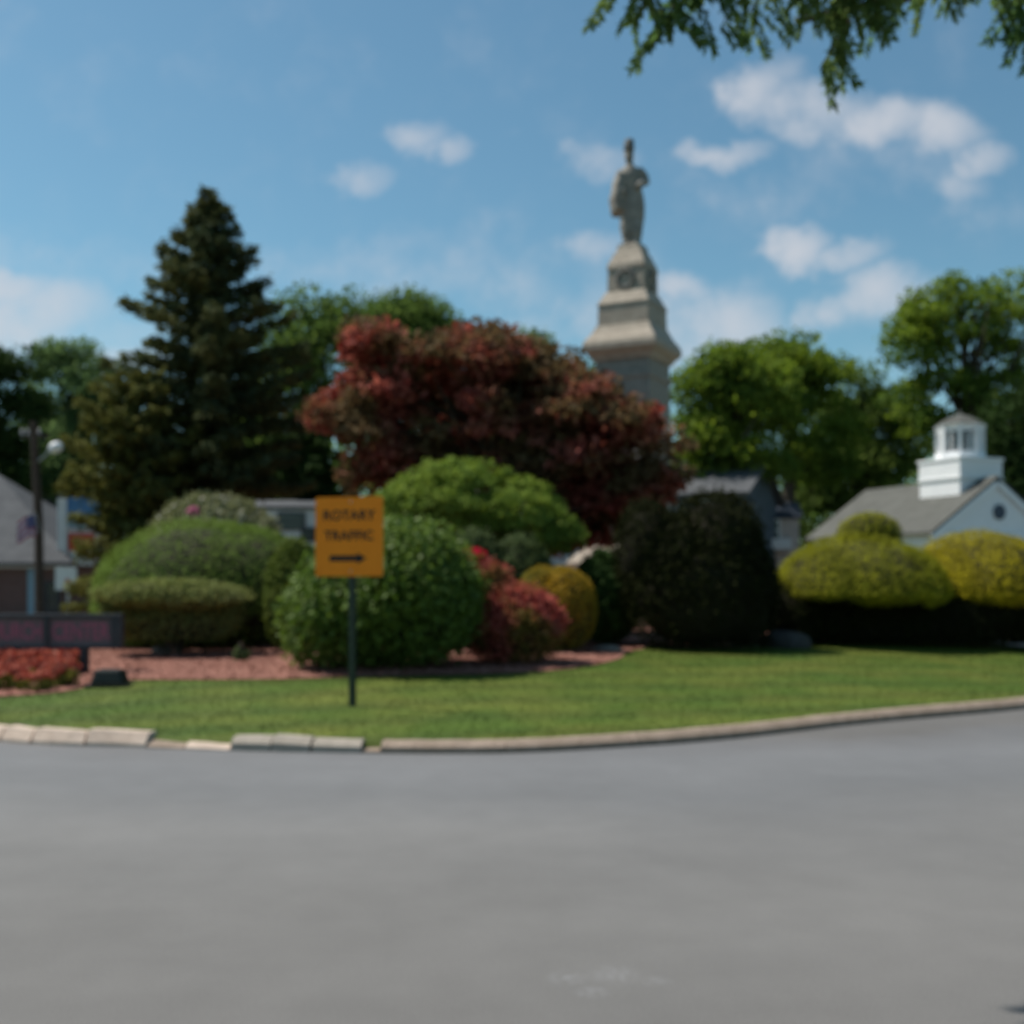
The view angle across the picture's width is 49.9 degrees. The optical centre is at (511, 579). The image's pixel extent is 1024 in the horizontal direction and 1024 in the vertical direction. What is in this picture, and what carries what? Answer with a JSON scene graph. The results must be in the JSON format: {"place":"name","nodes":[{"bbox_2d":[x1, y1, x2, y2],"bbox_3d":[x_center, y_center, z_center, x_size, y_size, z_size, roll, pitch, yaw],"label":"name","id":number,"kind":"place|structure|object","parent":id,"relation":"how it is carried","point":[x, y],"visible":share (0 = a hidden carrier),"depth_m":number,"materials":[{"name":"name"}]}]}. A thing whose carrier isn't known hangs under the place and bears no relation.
{"place":"outdoors","nodes":[
{"label":"outdoors","id":0,"kind":"place"},
{"bbox_2d":[0,709,1023,1023],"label":"road","id":1,"kind":"structure","parent":0,"point":[868,873],"depth_m":5.82,"materials":[{"name":"grey asphalt"}]},
{"bbox_2d":[0,642,1023,747],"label":"lawn","id":2,"kind":"structure","parent":0,"point":[367,743],"depth_m":13.33,"materials":[{"name":"green plant"}]},
{"bbox_2d":[84,669,135,686],"bbox_3d":[-5.259,1.277,14.394,0.560,0.225,0.340,0,0,0],"label":"flood lamp","id":3,"kind":"object","parent":2,"relation":"on","point":[110,677],"visible":1,"depth_m":14.27,"materials":[{"name":"grey metal"}]},
{"bbox_2d":[315,496,382,706],"bbox_3d":[-1.844,0.328,12.489,0.819,2.543,0.064,0,0,14],"label":"traffic sign","id":4,"kind":"object","parent":2,"relation":"on","point":[349,536],"visible":1,"depth_m":12.47,"materials":[{"name":"orange metal"}]},
{"bbox_2d":[0,628,853,695],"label":"mulch bed","id":5,"kind":"object","parent":2,"relation":"on","point":[245,673],"visible":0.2,"depth_m":16.09,"materials":[{"name":"brown wood"}]},
{"bbox_2d":[0,661,18,689],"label":"red flower plant","id":6,"kind":"object","parent":5,"relation":"on","point":[5,678],"visible":0.91,"depth_m":14.33,"materials":[{"name":"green plant"}]},
{"bbox_2d":[0,646,26,660],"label":"red flower plant","id":7,"kind":"object","parent":5,"relation":"on","point":[6,649],"visible":0.14,"depth_m":15.79,"materials":[{"name":"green plant"}]},
{"bbox_2d":[0,657,26,678],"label":"red flower plant","id":8,"kind":"object","parent":5,"relation":"on","point":[3,659],"visible":0.17,"depth_m":15.08,"materials":[{"name":"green plant"}]},
{"bbox_2d":[4,663,27,688],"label":"red flower plant","id":9,"kind":"object","parent":5,"relation":"on","point":[22,668],"visible":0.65,"depth_m":14.39,"materials":[{"name":"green plant"}]},
{"bbox_2d":[5,648,34,679],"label":"red flower plant","id":10,"kind":"object","parent":5,"relation":"on","point":[12,654],"visible":0.39,"depth_m":15.09,"materials":[{"name":"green plant"}]},
{"bbox_2d":[14,670,37,689],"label":"red flower plant","id":11,"kind":"object","parent":5,"relation":"on","point":[25,685],"visible":0.92,"depth_m":14.11,"materials":[{"name":"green plant"}]},
{"bbox_2d":[16,656,42,681],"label":"red flower plant","id":12,"kind":"object","parent":5,"relation":"on","point":[30,662],"visible":0.38,"depth_m":14.87,"materials":[{"name":"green plant"}]},
{"bbox_2d":[25,649,40,656],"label":"red flower plant","id":13,"kind":"object","parent":5,"relation":"on","point":[36,653],"visible":0.15,"depth_m":16.68,"materials":[{"name":"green plant"}]},
{"bbox_2d":[28,668,54,690],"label":"red flower plant","id":14,"kind":"object","parent":5,"relation":"on","point":[39,675],"visible":0.98,"depth_m":14.05,"materials":[{"name":"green plant"}]},
{"bbox_2d":[33,652,62,679],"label":"red flower plant","id":15,"kind":"object","parent":5,"relation":"on","point":[41,659],"visible":0.27,"depth_m":14.94,"materials":[{"name":"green plant"}]},
{"bbox_2d":[42,650,59,656],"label":"red flower plant","id":16,"kind":"object","parent":5,"relation":"on","point":[51,652],"visible":0.1,"depth_m":16.03,"materials":[{"name":"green plant"}]},
{"bbox_2d":[40,649,66,656],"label":"red flower plant","id":17,"kind":"object","parent":5,"relation":"on","point":[43,651],"visible":0.19,"depth_m":16.61,"materials":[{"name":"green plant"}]},
{"bbox_2d":[43,666,64,686],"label":"red flower plant","id":18,"kind":"object","parent":5,"relation":"on","point":[55,679],"visible":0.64,"depth_m":14.40,"materials":[{"name":"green plant"}]},
{"bbox_2d":[40,655,68,681],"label":"red flower plant","id":19,"kind":"object","parent":5,"relation":"on","point":[48,662],"visible":0.25,"depth_m":14.78,"materials":[{"name":"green plant"}]},
{"bbox_2d":[0,614,124,671],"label":"message sign","id":20,"kind":"object","parent":5,"relation":"on","point":[84,633],"visible":0.98,"depth_m":15.87,"materials":[{"name":"red"}]},
{"bbox_2d":[50,654,80,686],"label":"red flower plant","id":21,"kind":"object","parent":5,"relation":"on","point":[67,679],"visible":0.98,"depth_m":14.42,"materials":[{"name":"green plant"}]},
{"bbox_2d":[56,649,76,672],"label":"red flower plant","id":22,"kind":"object","parent":5,"relation":"on","point":[65,652],"visible":0.28,"depth_m":15.61,"materials":[{"name":"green plant"}]},
{"bbox_2d":[63,660,81,677],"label":"red flower plant","id":23,"kind":"object","parent":5,"relation":"on","point":[77,675],"visible":0.14,"depth_m":15.25,"materials":[{"name":"green plant"}]},
{"bbox_2d":[69,649,79,670],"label":"red flower plant","id":24,"kind":"object","parent":5,"relation":"on","point":[75,652],"visible":0.15,"depth_m":16.01,"materials":[{"name":"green plant"}]},
{"bbox_2d":[52,364,212,613],"bbox_3d":[-8.663,-1.696,25.428,3.487,6.519,3.494,0,0,0],"label":"conifer tree","id":25,"kind":"object","parent":5,"relation":"on","point":[137,504],"visible":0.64,"depth_m":24.75,"materials":[{"name":"green plant"}]},
{"bbox_2d":[151,645,165,652],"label":"stone","id":26,"kind":"object","parent":5,"relation":"on","point":[158,648],"visible":0.48,"depth_m":18.84,"materials":[{"name":"grey stone"}]},
{"bbox_2d":[87,576,255,654],"bbox_3d":[-5.696,0.649,18.542,2.680,1.457,2.011,0,0,0],"label":"hedge","id":27,"kind":"object","parent":5,"relation":"on","point":[167,610],"visible":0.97,"depth_m":18.12,"materials":[{"name":"green plant"}]},
{"bbox_2d":[88,515,286,646],"bbox_3d":[-5.934,0.045,21.613,4.428,2.638,4.567,0,0,0],"label":"clipped bush","id":28,"kind":"object","parent":5,"relation":"on","point":[241,558],"visible":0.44,"depth_m":20.12,"materials":[{"name":"green plant"}]},
{"bbox_2d":[95,183,319,503],"bbox_3d":[-7.347,-4.099,26.898,5.179,11.286,5.126,0,0,0],"label":"spruce tree","id":29,"kind":"object","parent":5,"relation":"on","point":[208,271],"visible":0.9,"depth_m":26.23,"materials":[{"name":"green plant"}]},
{"bbox_2d":[140,488,285,541],"bbox_3d":[-6.394,-0.297,23.490,3.315,3.296,2.732,0,0,0],"label":"flowering shrub","id":30,"kind":"object","parent":5,"relation":"on","point":[218,506],"visible":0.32,"depth_m":23.04,"materials":[{"name":"green plant"}]},
{"bbox_2d":[232,642,250,660],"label":"plant","id":31,"kind":"object","parent":5,"relation":"on","point":[240,652],"visible":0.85,"depth_m":17.18,"materials":[{"name":"green plant"}]},
{"bbox_2d":[261,535,314,649],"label":"upright shrub","id":32,"kind":"object","parent":5,"relation":"on","point":[286,557],"visible":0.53,"depth_m":18.88,"materials":[{"name":"green plant"}]},
{"bbox_2d":[271,512,493,669],"bbox_3d":[-1.887,0.172,16.049,3.248,2.419,3.307,0,0,0],"label":"leafy bush","id":33,"kind":"object","parent":5,"relation":"on","point":[414,602],"visible":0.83,"depth_m":15.22,"materials":[{"name":"green plant"}]},
{"bbox_2d":[371,455,589,557],"bbox_3d":[-0.704,-0.452,21.588,4.446,3.948,3.001,0,0,0],"label":"umbrella shrub","id":34,"kind":"object","parent":5,"relation":"on","point":[453,497],"visible":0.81,"depth_m":20.79,"materials":[{"name":"green plant"}]},
{"bbox_2d":[294,313,698,559],"bbox_3d":[-0.286,-2.218,24.277,8.538,7.432,5.614,0,0,0],"label":"maple tree","id":35,"kind":"object","parent":5,"relation":"on","point":[504,386],"visible":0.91,"depth_m":23.09,"materials":[{"name":"red plant"}]},
{"bbox_2d":[449,526,555,582],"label":"sage shrub","id":36,"kind":"object","parent":5,"relation":"on","point":[519,556],"visible":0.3,"depth_m":19.79,"materials":[{"name":"green plant"}]},
{"bbox_2d":[454,547,573,662],"bbox_3d":[0.000,0.430,16.860,1.926,1.902,1.921,0,0,0],"label":"azalea bush","id":37,"kind":"object","parent":5,"relation":"on","point":[525,622],"visible":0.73,"depth_m":16.42,"materials":[{"name":"red plant"}]},
{"bbox_2d":[518,564,598,650],"bbox_3d":[0.768,0.536,19.307,1.527,1.648,1.495,0,0,0],"label":"golden shrub","id":38,"kind":"object","parent":5,"relation":"on","point":[571,588],"visible":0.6,"depth_m":18.89,"materials":[{"name":"yellow plant"}]},
{"bbox_2d":[593,644,621,650],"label":"stone","id":39,"kind":"object","parent":5,"relation":"on","point":[607,647],"visible":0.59,"depth_m":19.29,"materials":[{"name":"grey stone"}]},
{"bbox_2d":[575,546,640,644],"bbox_3d":[1.828,0.342,21.008,1.522,2.010,1.606,0,0,0],"label":"dark bush","id":40,"kind":"object","parent":5,"relation":"on","point":[596,567],"visible":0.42,"depth_m":20.48,"materials":[{"name":"green plant"}]},
{"bbox_2d":[565,242,681,627],"bbox_3d":[3.291,-3.855,30.000,4.400,10.509,4.400,0,0,28],"label":"monument","id":41,"kind":"object","parent":5,"relation":"on","point":[632,343],"visible":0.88,"depth_m":29.39,"materials":[{"name":"stone"}]},
{"bbox_2d":[609,138,649,245],"bbox_3d":[3.196,-10.525,29.980,1.109,2.986,0.730,0,0,6],"label":"soldier statue","id":42,"kind":"object","parent":41,"relation":"on","point":[626,198],"visible":0.98,"depth_m":29.81,"materials":[{"name":"stone"}]},
{"bbox_2d":[609,485,786,650],"bbox_3d":[3.414,-0.188,20.185,3.230,3.113,2.873,0,0,0],"label":"tall yew","id":43,"kind":"object","parent":5,"relation":"on","point":[700,574],"visible":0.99,"depth_m":19.50,"materials":[{"name":"green plant"}]},
{"bbox_2d":[766,577,1023,645],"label":"yew hedge","id":44,"kind":"object","parent":5,"relation":"on","point":[952,620],"visible":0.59,"depth_m":21.06,"materials":[{"name":"green plant"}]},
{"bbox_2d":[760,630,811,648],"bbox_3d":[5.118,1.137,20.603,0.889,0.400,0.755,0,0,44],"label":"boulder","id":45,"kind":"object","parent":2,"relation":"on","point":[783,639],"visible":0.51,"depth_m":20.32,"materials":[{"name":"stone"}]},
{"bbox_2d":[775,511,954,608],"bbox_3d":[6.883,-0.005,21.977,3.326,2.775,4.430,0,0,0],"label":"golden yew","id":46,"kind":"object","parent":2,"relation":"on","point":[862,561],"visible":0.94,"depth_m":20.62,"materials":[{"name":"yellow plant"}]},
{"bbox_2d":[919,527,1023,645],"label":"golden yew","id":47,"kind":"object","parent":2,"relation":"on","point":[987,569],"visible":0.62,"depth_m":21.16,"materials":[{"name":"yellow plant"}]},
{"bbox_2d":[0,0,1023,546],"label":"sky","id":48,"kind":"structure","parent":0,"point":[469,152],"materials":[{"name":"blue"}]},
{"bbox_2d":[992,640,1023,647],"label":"footpath","id":49,"kind":"structure","parent":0,"point":[1019,645],"depth_m":23.04,"materials":[{"name":"concrete"}]},
{"label":"ground","id":50,"kind":"structure","parent":0,"visible":0},
{"bbox_2d":[0,725,9,740],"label":"kerb stone","id":51,"kind":"object","parent":50,"relation":"on","point":[2,728],"visible":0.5,"depth_m":10.94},
{"bbox_2d":[1,725,36,743],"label":"kerb stone","id":52,"kind":"object","parent":50,"relation":"on","point":[21,734],"visible":0.63,"depth_m":10.82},
{"bbox_2d":[0,343,58,500],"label":"leafy tree","id":53,"kind":"object","parent":50,"relation":"on","point":[19,402],"visible":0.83,"depth_m":51.57,"materials":[{"name":"green plant"}]},
{"bbox_2d":[20,421,62,613],"bbox_3d":[-16.260,-1.793,38.032,1.631,7.389,0.452,0,0,16],"label":"globe street lamp","id":54,"kind":"object","parent":50,"relation":"on","point":[34,435],"visible":0.98,"depth_m":37.89,"materials":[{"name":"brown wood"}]},
{"bbox_2d":[16,513,39,543],"bbox_3d":[-16.596,-1.780,37.788,0.809,1.062,0.203,0,0,-12],"label":"flag","id":55,"kind":"object","parent":54,"relation":"attached to","point":[23,532],"visible":1,"depth_m":37.77,"materials":[{"name":"multicoloured fabric"}]},
{"bbox_2d":[0,475,113,613],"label":"brick house","id":56,"kind":"structure","parent":50,"relation":"on","point":[16,572],"depth_m":39.23,"materials":[{"name":"grey"}]},
{"bbox_2d":[28,569,33,613],"bbox_3d":[-16.987,0.600,39.142,0.500,2.000,0.125,0,0,0],"label":"door","id":57,"kind":"structure","parent":56,"relation":"in","point":[30,571],"depth_m":39.13,"materials":[{"name":"blue"}]},
{"bbox_2d":[44,581,59,611],"bbox_3d":[-16.369,0.600,39.170,0.550,1.100,0.080,0,0,0],"label":"window","id":58,"kind":"structure","parent":56,"relation":"in","point":[51,596],"depth_m":39.17,"materials":[{"name":"grey glass"}]},
{"bbox_2d":[32,727,88,745],"bbox_3d":[-4.381,1.556,10.745,0.566,0.208,0.234,0,0,13],"label":"kerb stone","id":59,"kind":"object","parent":50,"relation":"on","point":[58,736],"visible":0.73,"depth_m":10.67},
{"bbox_2d":[55,567,76,613],"bbox_3d":[-15.002,0.687,37.026,0.718,2.226,0.116,0,0,0],"label":"roadside sign","id":60,"kind":"object","parent":50,"relation":"on","point":[64,575],"visible":0.73,"depth_m":36.98,"materials":[{"name":"white metal"}]},
{"bbox_2d":[7,334,126,506],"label":"leafy tree","id":61,"kind":"object","parent":50,"relation":"on","point":[73,370],"visible":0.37,"depth_m":58.79,"materials":[{"name":"green plant"}]},
{"bbox_2d":[42,493,107,529],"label":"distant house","id":62,"kind":"structure","parent":50,"relation":"on","point":[47,500],"depth_m":59.94,"materials":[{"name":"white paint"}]},
{"bbox_2d":[57,498,97,612],"bbox_3d":[-15.585,-0.670,39.500,1.388,4.548,0.250,0,0,0],"label":"pylon sign","id":63,"kind":"object","parent":50,"relation":"on","point":[65,506],"visible":0.38,"depth_m":39.38,"materials":[{"name":"white paint"}]},
{"bbox_2d":[86,728,156,747],"bbox_3d":[-3.781,1.554,10.642,0.639,0.212,0.234,0,0,10],"label":"kerb stone","id":64,"kind":"object","parent":50,"relation":"on","point":[104,737],"visible":0.79,"depth_m":10.57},
{"bbox_2d":[146,739,186,748],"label":"kerb stone","id":65,"kind":"object","parent":50,"relation":"on","point":[156,743],"visible":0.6,"depth_m":10.47,"materials":[{"name":"beige stone"}]},
{"bbox_2d":[185,741,230,750],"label":"kerb stone","id":66,"kind":"object","parent":50,"relation":"on","point":[196,745],"visible":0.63,"depth_m":10.39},
{"bbox_2d":[231,735,273,751],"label":"kerb stone","id":67,"kind":"object","parent":50,"relation":"on","point":[262,743],"visible":0.73,"depth_m":10.30,"materials":[{"name":"grey stone"}]},
{"bbox_2d":[255,500,314,551],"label":"white garage","id":68,"kind":"structure","parent":50,"relation":"on","point":[297,518],"depth_m":45.97,"materials":[{"name":"paint"}]},
{"bbox_2d":[278,512,305,529],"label":"window","id":69,"kind":"structure","parent":68,"relation":"in","point":[288,520],"depth_m":45.94,"materials":[{"name":"grey glass"}]},
{"bbox_2d":[301,527,314,541],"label":"window","id":70,"kind":"structure","parent":68,"relation":"in","point":[309,532],"depth_m":45.99,"materials":[{"name":"grey glass"}]},
{"bbox_2d":[271,734,315,752],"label":"kerb stone","id":71,"kind":"object","parent":50,"relation":"on","point":[290,743],"visible":0.77,"depth_m":10.24,"materials":[{"name":"grey stone"}]},
{"bbox_2d":[244,402,363,501],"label":"evergreen tree","id":72,"kind":"object","parent":50,"relation":"on","point":[315,464],"visible":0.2,"depth_m":50.10,"materials":[{"name":"green plant"}]},
{"bbox_2d":[224,279,387,499],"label":"leafy tree","id":73,"kind":"object","parent":50,"relation":"on","point":[321,327],"visible":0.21,"depth_m":53.72,"materials":[{"name":"green plant"}]},
{"bbox_2d":[312,737,365,752],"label":"kerb stone","id":74,"kind":"object","parent":50,"relation":"on","point":[332,745],"visible":0.81,"depth_m":10.19,"materials":[{"name":"grey stone"}]},
{"bbox_2d":[362,748,380,752],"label":"kerb stone","id":75,"kind":"object","parent":50,"relation":"on","point":[371,750],"visible":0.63,"depth_m":10.17,"materials":[{"name":"beige stone"}]},
{"bbox_2d":[336,282,463,516],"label":"leafy tree","id":76,"kind":"object","parent":50,"relation":"on","point":[416,313],"visible":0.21,"depth_m":56.58,"materials":[{"name":"green plant"}]},
{"bbox_2d":[381,739,504,753],"bbox_3d":[-0.636,1.577,10.244,1.149,0.167,0.253,0,0,0],"label":"kerb stone","id":77,"kind":"object","parent":50,"relation":"on","point":[453,746],"visible":0.81,"depth_m":10.15,"materials":[{"name":"beige stone"}]},
{"bbox_2d":[10,434,934,549],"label":"woodland","id":78,"kind":"object","parent":50,"relation":"on","point":[931,452],"visible":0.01,"depth_m":91.49,"materials":[{"name":"green plant"}]},
{"bbox_2d":[464,323,594,435],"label":"leafy tree","id":79,"kind":"object","parent":50,"relation":"on","point":[542,333],"visible":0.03,"depth_m":65.28,"materials":[{"name":"green plant"}]},
{"bbox_2d":[503,733,631,752],"bbox_3d":[0.521,1.576,10.440,1.269,0.168,0.257,0,0,-18],"label":"kerb stone","id":80,"kind":"object","parent":50,"relation":"on","point":[569,743],"visible":0.79,"depth_m":10.35,"materials":[{"name":"beige stone"}]},
{"bbox_2d":[521,449,686,567],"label":"pale house","id":81,"kind":"structure","parent":50,"relation":"on","point":[558,561],"depth_m":56.38,"materials":[{"name":"white paint"}]},
{"bbox_2d":[624,724,751,746],"bbox_3d":[1.766,1.573,10.975,1.456,0.174,0.262,0,0,-28],"label":"kerb stone","id":82,"kind":"object","parent":50,"relation":"on","point":[696,734],"visible":0.78,"depth_m":10.87,"materials":[{"name":"beige stone"}]},
{"bbox_2d":[671,461,785,569],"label":"blue house","id":83,"kind":"structure","parent":50,"relation":"on","point":[769,501],"depth_m":46.88,"materials":[{"name":"stone"}]},
{"bbox_2d":[670,335,811,488],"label":"leafy tree","id":84,"kind":"object","parent":50,"relation":"on","point":[732,386],"visible":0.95,"depth_m":47.06,"materials":[{"name":"green plant"}]},
{"bbox_2d":[772,501,802,572],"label":"stucco house","id":85,"kind":"structure","parent":50,"relation":"on","point":[785,542],"depth_m":50.92,"materials":[{"name":"grey stone"}]},
{"bbox_2d":[775,519,779,538],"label":"window","id":86,"kind":"structure","parent":85,"relation":"in","point":[777,521],"depth_m":50.98,"materials":[{"name":"grey glass"}]},
{"bbox_2d":[581,0,1023,113],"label":"locust tree","id":87,"kind":"object","parent":50,"relation":"on","point":[834,18],"visible":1,"depth_m":5.15,"materials":[{"name":"green plant"}]},
{"bbox_2d":[737,326,874,502],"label":"leafy tree","id":88,"kind":"object","parent":50,"relation":"on","point":[820,366],"visible":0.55,"depth_m":52.06,"materials":[{"name":"green plant"}]},
{"bbox_2d":[744,711,876,735],"bbox_3d":[3.222,1.574,11.908,2.006,0.172,0.239,0,0,-34],"label":"kerb stone","id":89,"kind":"object","parent":50,"relation":"on","point":[803,723],"visible":0.78,"depth_m":11.83,"materials":[{"name":"beige stone"}]},
{"bbox_2d":[775,357,934,548],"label":"leafy tree","id":90,"kind":"object","parent":50,"relation":"on","point":[882,460],"visible":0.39,"depth_m":56.93,"materials":[{"name":"green plant"}]},
{"bbox_2d":[805,410,1023,550],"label":"white hall","id":91,"kind":"structure","parent":50,"relation":"on","point":[962,485],"depth_m":39.15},
{"bbox_2d":[867,700,999,721],"bbox_3d":[4.982,1.571,12.982,2.096,0.178,0.233,0,0,-29],"label":"kerb stone","id":92,"kind":"object","parent":50,"relation":"on","point":[926,711],"visible":0.78,"depth_m":12.89,"materials":[{"name":"beige stone"}]},
{"bbox_2d":[873,266,1023,443],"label":"leafy tree","id":93,"kind":"object","parent":50,"relation":"on","point":[923,337],"visible":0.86,"depth_m":51.32,"materials":[{"name":"green plant"}]},
{"bbox_2d":[968,374,1023,498],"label":"leafy tree","id":94,"kind":"object","parent":50,"relation":"on","point":[1004,439],"visible":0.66,"depth_m":46.13,"materials":[{"name":"green plant"}]},
{"bbox_2d":[987,697,1023,710],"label":"kerb stone","id":95,"kind":"object","parent":50,"relation":"on","point":[1011,704],"visible":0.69,"depth_m":13.58,"materials":[{"name":"beige stone"}]}
]}

